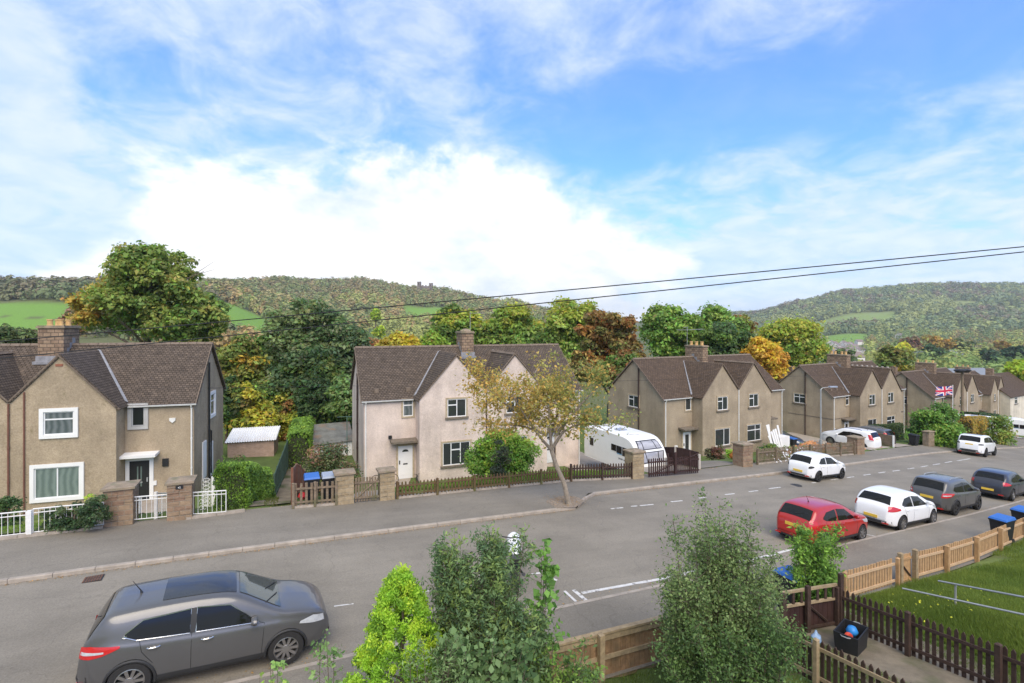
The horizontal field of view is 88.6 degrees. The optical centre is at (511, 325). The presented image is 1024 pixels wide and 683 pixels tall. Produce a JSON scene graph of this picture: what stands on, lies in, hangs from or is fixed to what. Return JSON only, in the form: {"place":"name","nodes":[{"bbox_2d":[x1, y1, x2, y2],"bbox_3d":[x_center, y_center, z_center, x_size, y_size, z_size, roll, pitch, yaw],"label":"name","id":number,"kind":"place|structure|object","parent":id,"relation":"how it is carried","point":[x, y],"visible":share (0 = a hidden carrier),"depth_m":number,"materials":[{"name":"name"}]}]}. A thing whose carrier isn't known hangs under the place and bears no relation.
{"place":"outdoors","nodes":[
{"label":"outdoors","id":0,"kind":"place"},
{"bbox_2d":[0,448,1023,682],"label":"road","id":1,"kind":"structure","parent":0,"point":[46,625],"depth_m":16.54,"materials":[{"name":"asphalt"}]},
{"bbox_2d":[75,570,328,682],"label":"parked car","id":2,"kind":"object","parent":1,"relation":"on","point":[159,629],"visible":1,"depth_m":10.29,"materials":[{"name":"grey paint"}]},
{"bbox_2d":[0,446,1023,584],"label":"kerb","id":3,"kind":"structure","parent":1,"relation":"on","point":[17,579],"depth_m":17.58,"materials":[{"name":"concrete"}]},
{"bbox_2d":[224,499,1023,682],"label":"kerb","id":4,"kind":"structure","parent":1,"relation":"on","point":[351,654],"depth_m":14.19,"materials":[{"name":"concrete"}]},
{"bbox_2d":[787,451,845,481],"bbox_3d":[18.133,8.204,31.174,4.107,1.478,2.026,5,-3,-31],"label":"parked car","id":5,"kind":"object","parent":1,"relation":"on","point":[817,466],"visible":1,"depth_m":30.23,"materials":[{"name":"white paint"}]},
{"bbox_2d":[775,496,867,543],"bbox_3d":[12.136,7.355,20.460,4.084,1.711,2.065,5,-2,-29],"label":"parked car","id":6,"kind":"object","parent":1,"relation":"on","point":[818,512],"visible":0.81,"depth_m":19.69,"materials":[{"name":"red paint"}]},
{"bbox_2d":[854,485,936,529],"bbox_3d":[17.014,7.878,23.232,4.347,1.478,2.123,5,-2,-30],"label":"parked car","id":7,"kind":"object","parent":1,"relation":"on","point":[898,508],"visible":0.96,"depth_m":22.25,"materials":[{"name":"white paint"}]},
{"bbox_2d":[910,472,981,514],"bbox_3d":[21.697,8.221,26.226,4.407,1.639,2.148,5,-3,-31],"label":"parked car","id":8,"kind":"object","parent":1,"relation":"on","point":[952,495],"visible":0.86,"depth_m":25.17,"materials":[{"name":"grey paint"}]},
{"bbox_2d":[956,433,996,456],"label":"parked car","id":9,"kind":"object","parent":1,"relation":"on","point":[984,445],"visible":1,"depth_m":45.51,"materials":[{"name":"white paint"}]},
{"bbox_2d":[970,467,1023,500],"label":"parked car","id":10,"kind":"object","parent":1,"relation":"on","point":[1008,484],"visible":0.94,"depth_m":28.94,"materials":[{"name":"blue paint"}]},
{"bbox_2d":[0,437,1023,578],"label":"pavement","id":11,"kind":"structure","parent":0,"point":[148,539],"depth_m":18.46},
{"bbox_2d":[547,496,583,507],"bbox_3d":[2.347,7.562,22.635,1.730,0.112,1.535,0,0,-23],"label":"tree pit","id":12,"kind":"object","parent":11,"relation":"on","point":[562,502],"visible":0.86,"depth_m":22.48,"materials":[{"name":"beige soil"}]},
{"bbox_2d":[455,345,641,504],"bbox_3d":[1.399,4.239,22.060,7.766,6.847,5.206,0,0,0],"label":"street tree","id":13,"kind":"object","parent":12,"relation":"on","point":[560,394],"visible":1,"depth_m":21.93,"materials":[{"name":"yellow plant"}]},
{"bbox_2d":[0,288,1023,682],"bbox_3d":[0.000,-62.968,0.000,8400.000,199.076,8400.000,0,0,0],"label":"ground","id":14,"kind":"structure","parent":0,"point":[26,314],"depth_m":296.36,"materials":[{"name":"plant"}]},
{"bbox_2d":[0,323,37,343],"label":"shrub","id":15,"kind":"object","parent":14,"relation":"on","point":[7,332],"visible":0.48,"depth_m":59.25,"materials":[{"name":"green plant"}]},
{"bbox_2d":[0,517,76,533],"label":"lawn","id":16,"kind":"structure","parent":14,"relation":"on","point":[35,521],"depth_m":16.96,"materials":[{"name":"plant"}]},
{"bbox_2d":[0,493,26,526],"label":"shrub","id":17,"kind":"object","parent":16,"relation":"on","point":[9,502],"visible":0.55,"depth_m":19.55,"materials":[{"name":"green plant"}]},
{"bbox_2d":[35,494,117,532],"bbox_3d":[-14.018,6.370,16.903,2.372,1.952,1.066,0,0,0],"label":"shrub","id":18,"kind":"object","parent":14,"relation":"on","point":[88,514],"visible":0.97,"depth_m":16.69,"materials":[{"name":"green plant"}]},
{"bbox_2d":[0,319,226,515],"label":"semi detached house","id":19,"kind":"structure","parent":14,"relation":"on","point":[76,426],"depth_m":27.44,"materials":[{"name":"paint"}]},
{"bbox_2d":[29,462,83,503],"bbox_3d":[-22.145,7.610,25.556,2.170,1.820,0.085,0,0,-18],"label":"window","id":20,"kind":"structure","parent":19,"relation":"in","point":[59,481],"depth_m":25.56,"materials":[{"name":"white plastic"}]},
{"bbox_2d":[39,407,78,438],"bbox_3d":[-22.084,4.730,25.576,1.560,1.460,0.085,0,0,-18],"label":"window","id":21,"kind":"structure","parent":19,"relation":"in","point":[53,422],"depth_m":25.59,"materials":[{"name":"white plastic"}]},
{"bbox_2d":[127,403,147,429],"bbox_3d":[-19.628,4.735,27.541,0.920,1.370,0.085,0,0,-18],"label":"window","id":22,"kind":"structure","parent":19,"relation":"in","point":[137,418],"depth_m":27.55,"materials":[{"name":"white plastic"}]},
{"bbox_2d":[125,457,156,498],"bbox_3d":[-19.546,8.030,27.555,1.540,2.280,0.100,0,0,-18],"label":"door","id":23,"kind":"structure","parent":19,"relation":"in","point":[138,468],"depth_m":27.60,"materials":[{"name":"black plastic"}]},
{"bbox_2d":[0,246,1023,341],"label":"overhead cable","id":24,"kind":"object","parent":19,"relation":"attached to","point":[524,293],"visible":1,"depth_m":17.24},
{"bbox_2d":[0,251,1023,358],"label":"overhead cable","id":25,"kind":"object","parent":19,"relation":"attached to","point":[520,305],"visible":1,"depth_m":17.62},
{"bbox_2d":[100,479,141,526],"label":"stone gate pier","id":26,"kind":"structure","parent":14,"relation":"on","point":[121,502],"depth_m":17.50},
{"bbox_2d":[0,275,263,348],"bbox_3d":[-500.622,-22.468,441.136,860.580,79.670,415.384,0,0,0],"label":"woodland","id":27,"kind":"object","parent":14,"relation":"on","point":[56,287],"visible":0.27,"depth_m":463.19,"materials":[{"name":"plant"}]},
{"bbox_2d":[60,240,235,342],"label":"tree","id":28,"kind":"object","parent":14,"relation":"on","point":[134,278],"visible":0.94,"depth_m":60.18,"materials":[{"name":"green plant"}]},
{"bbox_2d":[164,475,197,520],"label":"stone gate pier","id":29,"kind":"structure","parent":14,"relation":"on","point":[180,490],"depth_m":18.20,"materials":[{"name":"beige stone"}]},
{"bbox_2d":[223,373,245,443],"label":"tree","id":30,"kind":"object","parent":14,"relation":"on","point":[231,395],"visible":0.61,"depth_m":41.56,"materials":[{"name":"green plant"}]},
{"bbox_2d":[216,331,269,390],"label":"tree","id":31,"kind":"object","parent":14,"relation":"on","point":[237,360],"visible":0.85,"depth_m":48.91,"materials":[{"name":"green plant"}]},
{"bbox_2d":[211,455,276,509],"bbox_3d":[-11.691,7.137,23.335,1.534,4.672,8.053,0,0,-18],"label":"hedge","id":32,"kind":"object","parent":14,"relation":"on","point":[244,484],"visible":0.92,"depth_m":19.70,"materials":[{"name":"green plant"}]},
{"bbox_2d":[225,425,279,457],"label":"garden shed","id":33,"kind":"structure","parent":14,"relation":"on","point":[261,441],"depth_m":37.77,"materials":[{"name":"beige brick"}]},
{"bbox_2d":[223,380,283,437],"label":"shrub","id":34,"kind":"object","parent":14,"relation":"on","point":[257,411],"visible":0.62,"depth_m":42.22,"materials":[{"name":"yellow plant"}]},
{"bbox_2d":[272,386,299,440],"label":"shrub","id":35,"kind":"object","parent":14,"relation":"on","point":[288,417],"visible":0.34,"depth_m":44.11,"materials":[{"name":"yellow plant"}]},
{"bbox_2d":[285,415,315,468],"bbox_3d":[-15.198,8.240,37.831,1.938,2.718,6.779,0,0,-19],"label":"hedge","id":36,"kind":"object","parent":14,"relation":"on","point":[300,433],"visible":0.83,"depth_m":34.90,"materials":[{"name":"green plant"}]},
{"bbox_2d":[256,293,352,383],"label":"tree","id":37,"kind":"object","parent":14,"relation":"on","point":[283,341],"visible":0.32,"depth_m":50.24,"materials":[{"name":"green plant"}]},
{"bbox_2d":[260,344,350,411],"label":"tree","id":38,"kind":"object","parent":14,"relation":"on","point":[300,369],"visible":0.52,"depth_m":45.36,"materials":[{"name":"green plant"}]},
{"bbox_2d":[0,469,612,532],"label":"grass","id":39,"kind":"structure","parent":14,"relation":"on","point":[19,528],"depth_m":25.03,"materials":[{"name":"green plant"}]},
{"bbox_2d":[293,376,332,423],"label":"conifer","id":40,"kind":"object","parent":14,"relation":"on","point":[309,399],"visible":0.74,"depth_m":43.26,"materials":[{"name":"green plant"}]},
{"bbox_2d":[291,480,337,508],"bbox_3d":[-7.614,6.722,20.283,1.671,1.578,0.250,0,0,-25],"label":"picket fence","id":41,"kind":"object","parent":14,"relation":"on","point":[316,487],"visible":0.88,"depth_m":20.25,"materials":[{"name":"brown wood"}]},
{"bbox_2d":[304,628,344,682],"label":"rose stem","id":42,"kind":"object","parent":14,"relation":"on","point":[334,650],"visible":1,"depth_m":8.01,"materials":[{"name":"green plant"}]},
{"bbox_2d":[312,421,351,457],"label":"garden shed","id":43,"kind":"structure","parent":14,"relation":"on","point":[338,432],"depth_m":39.15,"materials":[{"name":"white paint"}]},
{"bbox_2d":[302,440,365,495],"bbox_3d":[-9.764,8.230,28.600,3.755,3.960,3.161,0,0,0],"label":"shrub","id":44,"kind":"object","parent":14,"relation":"on","point":[330,455],"visible":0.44,"depth_m":28.00,"materials":[{"name":"green plant"}]},
{"bbox_2d":[324,373,351,423],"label":"tree","id":45,"kind":"object","parent":14,"relation":"on","point":[339,393],"visible":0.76,"depth_m":41.23,"materials":[{"name":"green plant"}]},
{"bbox_2d":[332,468,355,504],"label":"stone gate pier","id":46,"kind":"structure","parent":14,"relation":"on","point":[344,478],"depth_m":20.71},
{"bbox_2d":[326,321,373,421],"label":"tree","id":47,"kind":"object","parent":14,"relation":"on","point":[349,338],"visible":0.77,"depth_m":48.93,"materials":[{"name":"green plant"}]},
{"bbox_2d":[376,466,396,500],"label":"stone gate pier","id":48,"kind":"structure","parent":14,"relation":"on","point":[386,484],"depth_m":21.46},
{"bbox_2d":[342,562,453,682],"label":"golden conifer","id":49,"kind":"object","parent":14,"relation":"on","point":[402,590],"visible":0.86,"depth_m":8.18,"materials":[{"name":"green plant"}]},
{"bbox_2d":[374,330,423,345],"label":"tree","id":50,"kind":"object","parent":14,"relation":"on","point":[399,338],"visible":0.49,"depth_m":64.74,"materials":[{"name":"yellow plant"}]},
{"bbox_2d":[196,274,610,384],"bbox_3d":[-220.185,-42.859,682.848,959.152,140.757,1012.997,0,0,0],"label":"woodland","id":51,"kind":"object","parent":14,"relation":"on","point":[262,295],"visible":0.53,"depth_m":849.28,"materials":[{"name":"plant"}]},
{"bbox_2d":[386,631,481,682],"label":"garden shrub","id":52,"kind":"object","parent":14,"relation":"on","point":[441,671],"visible":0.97,"depth_m":7.61,"materials":[{"name":"green plant"}]},
{"bbox_2d":[423,301,485,344],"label":"tree","id":53,"kind":"object","parent":14,"relation":"on","point":[448,325],"visible":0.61,"depth_m":79.79,"materials":[{"name":"green plant"}]},
{"bbox_2d":[350,329,582,481],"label":"semi detached house","id":54,"kind":"structure","parent":14,"relation":"on","point":[412,411],"depth_m":33.14,"materials":[{"name":"paint"}]},
{"bbox_2d":[396,443,413,478],"bbox_3d":[-6.659,8.461,32.771,1.120,2.210,0.100,0,0,-22],"label":"door","id":55,"kind":"structure","parent":54,"relation":"in","point":[404,452],"depth_m":32.75,"materials":[{"name":"white plastic"}]},
{"bbox_2d":[440,439,471,468],"bbox_3d":[-3.459,7.991,32.863,2.060,1.650,0.120,0,0,-22],"label":"window","id":56,"kind":"structure","parent":54,"relation":"in","point":[450,450],"depth_m":32.83,"materials":[{"name":"white plastic"}]},
{"bbox_2d":[445,397,468,419],"bbox_3d":[-3.441,5.141,32.871,1.500,1.350,0.120,0,0,-22],"label":"window","id":57,"kind":"structure","parent":54,"relation":"in","point":[456,407],"depth_m":32.90,"materials":[{"name":"white plastic"}]},
{"bbox_2d":[419,623,540,682],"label":"ivy clump","id":58,"kind":"object","parent":14,"relation":"on","point":[491,672],"visible":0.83,"depth_m":7.83,"materials":[{"name":"green plant"}]},
{"bbox_2d":[396,467,572,499],"bbox_3d":[-0.938,7.296,23.899,8.906,1.794,0.250,0,0,-29],"label":"picket fence","id":59,"kind":"object","parent":14,"relation":"on","point":[436,482],"visible":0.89,"depth_m":23.58,"materials":[{"name":"brown wood"}]},
{"bbox_2d":[421,521,554,682],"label":"garden shrub","id":60,"kind":"object","parent":14,"relation":"on","point":[476,608],"visible":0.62,"depth_m":8.48,"materials":[{"name":"green plant"}]},
{"bbox_2d":[395,471,617,494],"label":"lawn","id":61,"kind":"structure","parent":14,"relation":"on","point":[469,485],"depth_m":26.02,"materials":[{"name":"plant"}]},
{"bbox_2d":[458,426,542,477],"bbox_3d":[-0.615,7.020,27.996,4.638,3.496,3.754,0,0,0],"label":"shrub","id":62,"kind":"object","parent":61,"relation":"on","point":[478,460],"visible":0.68,"depth_m":27.42,"materials":[{"name":"green plant"}]},
{"bbox_2d":[476,301,555,343],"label":"tree","id":63,"kind":"object","parent":14,"relation":"on","point":[516,325],"visible":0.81,"depth_m":77.85,"materials":[{"name":"green plant"}]},
{"bbox_2d":[390,614,675,682],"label":"board fence","id":64,"kind":"object","parent":14,"relation":"on","point":[621,647],"visible":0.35,"depth_m":11.05,"materials":[{"name":"wood"}]},
{"bbox_2d":[524,538,569,682],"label":"sapling","id":65,"kind":"object","parent":14,"relation":"on","point":[549,572],"visible":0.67,"depth_m":8.87,"materials":[{"name":"green plant"}]},
{"bbox_2d":[526,635,607,682],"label":"shrub","id":66,"kind":"object","parent":14,"relation":"on","point":[567,675],"visible":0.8,"depth_m":8.57,"materials":[{"name":"green plant"}]},
{"bbox_2d":[541,295,603,361],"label":"tree","id":67,"kind":"object","parent":14,"relation":"on","point":[563,321],"visible":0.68,"depth_m":81.97,"materials":[{"name":"green plant"}]},
{"bbox_2d":[570,462,632,481],"bbox_3d":[4.549,7.616,26.667,3.646,1.626,0.250,0,0,-21],"label":"picket fence","id":68,"kind":"object","parent":14,"relation":"on","point":[602,475],"visible":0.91,"depth_m":26.61,"materials":[{"name":"brown wood"}]},
{"bbox_2d":[569,308,650,422],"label":"tree","id":69,"kind":"object","parent":14,"relation":"on","point":[617,336],"visible":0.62,"depth_m":64.55,"materials":[{"name":"brown plant"}]},
{"bbox_2d":[591,347,640,386],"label":"tree","id":70,"kind":"object","parent":14,"relation":"on","point":[621,359],"visible":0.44,"depth_m":59.42,"materials":[{"name":"green plant"}]},
{"bbox_2d":[623,448,645,478],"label":"stone gate pier","id":71,"kind":"structure","parent":14,"relation":"on","point":[635,456],"depth_m":27.34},
{"bbox_2d":[637,300,706,356],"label":"tree","id":72,"kind":"object","parent":14,"relation":"on","point":[659,331],"visible":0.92,"depth_m":81.71,"materials":[{"name":"green plant"}]},
{"bbox_2d":[606,327,784,455],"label":"semi detached house","id":73,"kind":"structure","parent":14,"relation":"on","point":[706,401],"depth_m":45.39,"materials":[{"name":"paint"}]},
{"bbox_2d":[644,482,795,682],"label":"birch","id":74,"kind":"object","parent":14,"relation":"on","point":[712,595],"visible":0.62,"depth_m":9.63,"materials":[{"name":"green plant"}]},
{"bbox_2d":[690,300,750,344],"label":"tree","id":75,"kind":"object","parent":14,"relation":"on","point":[716,313],"visible":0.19,"depth_m":84.40,"materials":[{"name":"green plant"}]},
{"bbox_2d":[697,320,758,354],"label":"tree","id":76,"kind":"object","parent":14,"relation":"on","point":[726,337],"visible":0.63,"depth_m":76.70,"materials":[{"name":"green plant"}]},
{"bbox_2d":[648,606,813,682],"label":"shrub","id":77,"kind":"object","parent":14,"relation":"on","point":[763,674],"visible":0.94,"depth_m":9.02,"materials":[{"name":"green plant"}]},
{"bbox_2d":[731,441,754,466],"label":"stone gate pier","id":78,"kind":"structure","parent":14,"relation":"on","point":[742,453],"depth_m":32.17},
{"bbox_2d":[738,336,794,379],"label":"tree","id":79,"kind":"object","parent":14,"relation":"on","point":[770,358],"visible":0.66,"depth_m":72.67,"materials":[{"name":"yellow plant"}]},
{"bbox_2d":[756,313,833,368],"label":"tree","id":80,"kind":"object","parent":14,"relation":"on","point":[801,343],"visible":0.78,"depth_m":94.53,"materials":[{"name":"green plant"}]},
{"bbox_2d":[755,441,854,464],"bbox_3d":[20.584,8.932,36.331,12.484,2.552,0.250,0,0,-33],"label":"picket fence","id":81,"kind":"object","parent":14,"relation":"on","point":[832,449],"visible":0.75,"depth_m":35.17,"materials":[{"name":"brown wood"}]},
{"bbox_2d":[603,611,1019,682],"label":"grass","id":82,"kind":"structure","parent":14,"relation":"on","point":[845,666],"depth_m":11.18,"materials":[{"name":"green plant"}]},
{"bbox_2d":[784,518,848,601],"bbox_3d":[8.064,6.405,13.965,1.780,2.636,1.302,0,0,0],"label":"elder bush","id":83,"kind":"object","parent":14,"relation":"on","point":[816,567],"visible":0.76,"depth_m":13.76,"materials":[{"name":"green plant"}]},
{"bbox_2d":[769,621,905,682],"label":"picket fence","id":84,"kind":"object","parent":14,"relation":"on","point":[817,651],"visible":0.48,"depth_m":10.40,"materials":[{"name":"brown wood"}]},
{"bbox_2d":[778,351,905,437],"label":"semi detached house","id":85,"kind":"structure","parent":14,"relation":"on","point":[861,394],"depth_m":58.76,"materials":[{"name":"paint"}]},
{"bbox_2d":[841,557,899,602],"bbox_3d":[10.584,7.685,15.456,2.918,1.580,0.171,0,0,-29],"label":"picket fence","id":86,"kind":"object","parent":14,"relation":"on","point":[874,576],"visible":0.83,"depth_m":15.55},
{"bbox_2d":[731,280,1023,337],"bbox_3d":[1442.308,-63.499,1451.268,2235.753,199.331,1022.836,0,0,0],"label":"woodland","id":87,"kind":"object","parent":14,"relation":"on","point":[907,304],"visible":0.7,"depth_m":1434.48,"materials":[{"name":"plant"}]},
{"bbox_2d":[873,344,916,370],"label":"tree","id":88,"kind":"object","parent":14,"relation":"on","point":[892,356],"visible":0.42,"depth_m":116.09,"materials":[{"name":"green plant"}]},
{"bbox_2d":[817,326,1023,373],"bbox_3d":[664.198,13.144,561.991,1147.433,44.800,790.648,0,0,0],"label":"woodland","id":89,"kind":"object","parent":14,"relation":"on","point":[970,358],"visible":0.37,"depth_m":591.13,"materials":[{"name":"plant"}]},
{"bbox_2d":[834,586,1023,682],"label":"picket fence","id":90,"kind":"object","parent":14,"relation":"on","point":[1000,655],"visible":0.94,"depth_m":11.41,"materials":[{"name":"brown wood"}]},
{"bbox_2d":[780,573,843,632],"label":"garden gate","id":91,"kind":"structure","parent":90,"relation":"attached to","point":[817,612],"depth_m":13.03,"materials":[{"name":"brown wood"}]},
{"bbox_2d":[918,545,949,579],"bbox_3d":[13.581,7.907,17.020,2.084,1.547,0.191,0,0,-28],"label":"picket fence","id":92,"kind":"object","parent":14,"relation":"on","point":[930,560],"visible":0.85,"depth_m":17.22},
{"bbox_2d":[896,549,917,585],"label":"garden gate","id":93,"kind":"structure","parent":92,"relation":"attached to","point":[905,566],"depth_m":16.46,"materials":[{"name":"brown wood"}]},
{"bbox_2d":[899,399,969,447],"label":"hedge bush","id":94,"kind":"object","parent":14,"relation":"on","point":[942,423],"visible":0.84,"depth_m":49.49,"materials":[{"name":"green plant"}]},
{"bbox_2d":[896,350,978,428],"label":"semi detached house","id":95,"kind":"structure","parent":14,"relation":"on","point":[919,384],"depth_m":71.08,"materials":[{"name":"paint"}]},
{"bbox_2d":[943,536,979,570],"bbox_3d":[15.454,8.059,18.046,2.441,1.576,0.191,0,0,-30],"label":"picket fence","id":96,"kind":"object","parent":14,"relation":"on","point":[960,551],"visible":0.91,"depth_m":18.25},
{"bbox_2d":[954,364,1003,414],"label":"semi detached house","id":97,"kind":"structure","parent":14,"relation":"on","point":[989,386],"depth_m":87.88,"materials":[{"name":"paint"}]},
{"bbox_2d":[973,527,1001,556],"bbox_3d":[17.486,8.231,19.268,2.555,1.588,0.191,0,0,-32],"label":"picket fence","id":98,"kind":"object","parent":14,"relation":"on","point":[988,541],"visible":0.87,"depth_m":19.51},
{"bbox_2d":[982,414,1017,445],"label":"shrub","id":99,"kind":"object","parent":14,"relation":"on","point":[1002,434],"visible":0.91,"depth_m":57.57,"materials":[{"name":"green plant"}]},
{"bbox_2d":[979,368,1023,418],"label":"cream house","id":100,"kind":"structure","parent":14,"relation":"on","point":[1011,397],"depth_m":90.83,"materials":[{"name":"paint"}]},
{"bbox_2d":[0,0,1023,320],"label":"sky","id":101,"kind":"structure","parent":0,"point":[488,148],"materials":[{"name":"blue"}]},
{"bbox_2d":[565,452,696,472],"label":"driveway","id":102,"kind":"structure","parent":0,"point":[586,460],"depth_m":38.35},
{"bbox_2d":[584,423,666,469],"bbox_3d":[7.571,8.161,34.285,2.294,2.618,6.912,0,0,-25],"label":"caravan","id":103,"kind":"object","parent":102,"relation":"on","point":[606,448],"visible":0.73,"depth_m":33.75,"materials":[{"name":"white plastic"}]},
{"bbox_2d":[239,501,1023,682],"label":"pavement","id":104,"kind":"structure","parent":0,"point":[590,617],"depth_m":14.48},
{"bbox_2d":[648,450,698,476],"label":"garden gate","id":105,"kind":"structure","parent":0,"point":[674,465],"depth_m":28.47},
{"bbox_2d":[845,446,887,449],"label":"driveway","id":106,"kind":"structure","parent":0,"point":[869,448],"depth_m":44.40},
{"bbox_2d":[822,426,880,447],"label":"parked car","id":107,"kind":"object","parent":106,"relation":"on","point":[872,439],"visible":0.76,"depth_m":46.03,"materials":[{"name":"white paint"}]},
{"bbox_2d":[794,611,1018,682],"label":"garden path","id":108,"kind":"structure","parent":0,"point":[892,661],"depth_m":11.44,"materials":[{"name":"concrete"}]},
{"bbox_2d":[833,618,868,656],"bbox_3d":[7.814,7.229,12.100,0.901,0.500,0.500,0,0,-41],"label":"black crate","id":109,"kind":"object","parent":108,"relation":"on","point":[856,646],"visible":0.94,"depth_m":11.96,"materials":[{"name":"plastic"}]},
{"bbox_2d":[845,537,1023,671],"bbox_3d":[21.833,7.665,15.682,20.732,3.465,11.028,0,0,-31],"label":"lawn","id":110,"kind":"structure","parent":0,"point":[990,559],"depth_m":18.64,"materials":[{"name":"plant"}]},
{"bbox_2d":[902,580,1023,615],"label":"handrail","id":111,"kind":"object","parent":110,"relation":"on","point":[955,599],"visible":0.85,"depth_m":13.36,"materials":[{"name":"metal"}]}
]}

